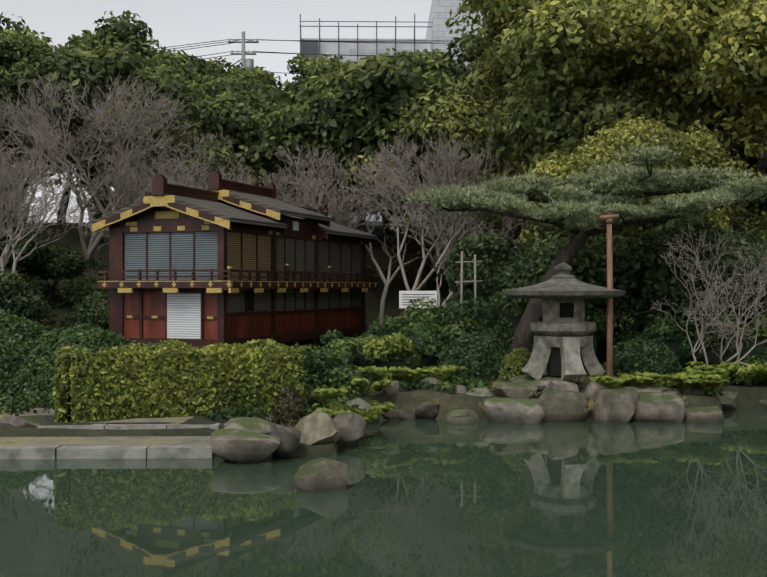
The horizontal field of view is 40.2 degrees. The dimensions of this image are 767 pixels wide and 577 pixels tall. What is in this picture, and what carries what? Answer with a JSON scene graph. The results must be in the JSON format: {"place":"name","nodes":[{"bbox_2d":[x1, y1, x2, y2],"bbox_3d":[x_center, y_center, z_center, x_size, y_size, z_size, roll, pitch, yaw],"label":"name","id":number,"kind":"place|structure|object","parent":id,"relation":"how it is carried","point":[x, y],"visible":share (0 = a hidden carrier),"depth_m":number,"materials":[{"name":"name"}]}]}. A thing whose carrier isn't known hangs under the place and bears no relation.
{"place":"outdoors","nodes":[
{"label":"outdoors","id":0,"kind":"place"},
{"bbox_2d":[0,408,270,444],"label":"bank path","id":1,"kind":"structure","parent":0,"point":[156,440],"depth_m":18.21,"materials":[{"name":"grey concrete"}]},
{"bbox_2d":[52,338,307,423],"bbox_3d":[-3.935,1.782,20.511,4.977,1.586,1.600,0,0,-26],"label":"clipped hedge","id":2,"kind":"object","parent":1,"relation":"on","point":[168,378],"visible":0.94,"depth_m":19.86,"materials":[{"name":"green plant"}]},
{"bbox_2d":[0,0,431,222],"label":"sky","id":3,"kind":"structure","parent":0,"point":[172,22],"materials":[{"name":"white"}]},
{"bbox_2d":[0,409,766,576],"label":"pond water","id":4,"kind":"structure","parent":0,"point":[426,498],"depth_m":13.34,"materials":[{"name":"green liquid"}]},
{"bbox_2d":[0,221,766,456],"bbox_3d":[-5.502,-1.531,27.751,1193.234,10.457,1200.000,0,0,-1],"label":"ground","id":5,"kind":"structure","parent":0,"point":[750,396],"depth_m":24.28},
{"bbox_2d":[0,423,220,458],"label":"stone kerb","id":6,"kind":"structure","parent":5,"relation":"on","point":[97,451],"depth_m":17.26,"materials":[{"name":"grey stone"}]},
{"bbox_2d":[92,171,377,349],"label":"japanese house","id":7,"kind":"structure","parent":5,"relation":"on","point":[220,259],"depth_m":32.75,"materials":[{"name":"paint"}]},
{"bbox_2d":[0,10,504,290],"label":"evergreen trees","id":8,"kind":"object","parent":5,"relation":"on","point":[261,117],"depth_m":47.06,"materials":[{"name":"green plant"}]},
{"bbox_2d":[0,70,555,337],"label":"bare trees","id":9,"kind":"object","parent":5,"relation":"on","point":[122,180],"visible":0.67,"depth_m":41.57,"materials":[{"name":"grey plant"}]},
{"bbox_2d":[150,31,457,75],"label":"utility pole","id":10,"kind":"object","parent":5,"relation":"on","point":[249,63],"visible":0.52,"depth_m":61.91,"materials":[{"name":"metal"}]},
{"bbox_2d":[0,307,682,427],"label":"bushes","id":11,"kind":"object","parent":5,"relation":"on","point":[28,348],"visible":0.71,"depth_m":24.68,"materials":[{"name":"green plant"}]},
{"bbox_2d":[0,182,766,346],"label":"understory shrubs","id":12,"kind":"object","parent":5,"relation":"on","point":[641,265],"visible":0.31,"depth_m":30.83,"materials":[{"name":"green plant"}]},
{"bbox_2d":[0,374,766,492],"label":"shore rocks","id":13,"kind":"object","parent":5,"relation":"on","point":[240,440],"visible":0.65,"depth_m":21.81,"materials":[{"name":"grey stone"}]},
{"bbox_2d":[502,262,625,382],"bbox_3d":[3.993,0.728,23.280,2.720,2.621,2.720,0,0,-1],"label":"stone lantern","id":14,"kind":"object","parent":13,"relation":"on","point":[563,347],"visible":1,"depth_m":22.88,"materials":[{"name":"stone"}]},
{"bbox_2d":[0,361,766,429],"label":"groundcover plants","id":15,"kind":"object","parent":5,"relation":"on","point":[10,402],"visible":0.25,"depth_m":21.90,"materials":[{"name":"green plant"}]},
{"bbox_2d":[299,0,487,222],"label":"building under scaffold","id":16,"kind":"structure","parent":5,"relation":"on","point":[437,28],"depth_m":99.90,"materials":[{"name":"grey concrete"}]},
{"bbox_2d":[399,291,436,316],"bbox_3d":[1.185,1.205,35.970,1.300,2.254,0.130,0,0,-1],"label":"info board","id":17,"kind":"object","parent":5,"relation":"on","point":[405,297],"visible":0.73,"depth_m":35.91,"materials":[{"name":"white paint"}]},
{"bbox_2d":[455,251,482,312],"bbox_3d":[2.645,0.635,32.450,0.853,3.576,0.080,0,0,-1],"label":"tree support frame","id":18,"kind":"object","parent":5,"relation":"on","point":[461,285],"visible":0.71,"depth_m":32.42,"materials":[{"name":"grey wood"}]},
{"bbox_2d":[220,277,766,389],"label":"shrubs","id":19,"kind":"object","parent":5,"relation":"on","point":[401,341],"visible":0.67,"depth_m":26.82,"materials":[{"name":"green plant"}]},
{"bbox_2d":[306,361,766,423],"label":"shrubs","id":20,"kind":"object","parent":5,"relation":"on","point":[701,376],"visible":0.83,"depth_m":22.77,"materials":[{"name":"green plant"}]},
{"bbox_2d":[329,0,766,343],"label":"evergreen trees","id":21,"kind":"object","parent":5,"relation":"on","point":[582,86],"visible":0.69,"depth_m":36.21,"materials":[{"name":"green plant"}]},
{"bbox_2d":[399,142,766,349],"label":"leaning pine tree","id":22,"kind":"object","parent":5,"relation":"on","point":[626,185],"visible":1,"depth_m":26.47,"materials":[{"name":"green plant"}]},
{"bbox_2d":[600,214,618,376],"bbox_3d":[4.869,0.571,22.621,0.413,4.355,0.150,0,0,-1],"label":"wooden post","id":23,"kind":"object","parent":5,"relation":"on","point":[609,359],"visible":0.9,"depth_m":22.57,"materials":[{"name":"brown wood"}]},
{"bbox_2d":[651,223,766,365],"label":"bare shrub","id":24,"kind":"object","parent":5,"relation":"on","point":[705,302],"visible":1,"depth_m":25.27,"materials":[{"name":"grey plant"}]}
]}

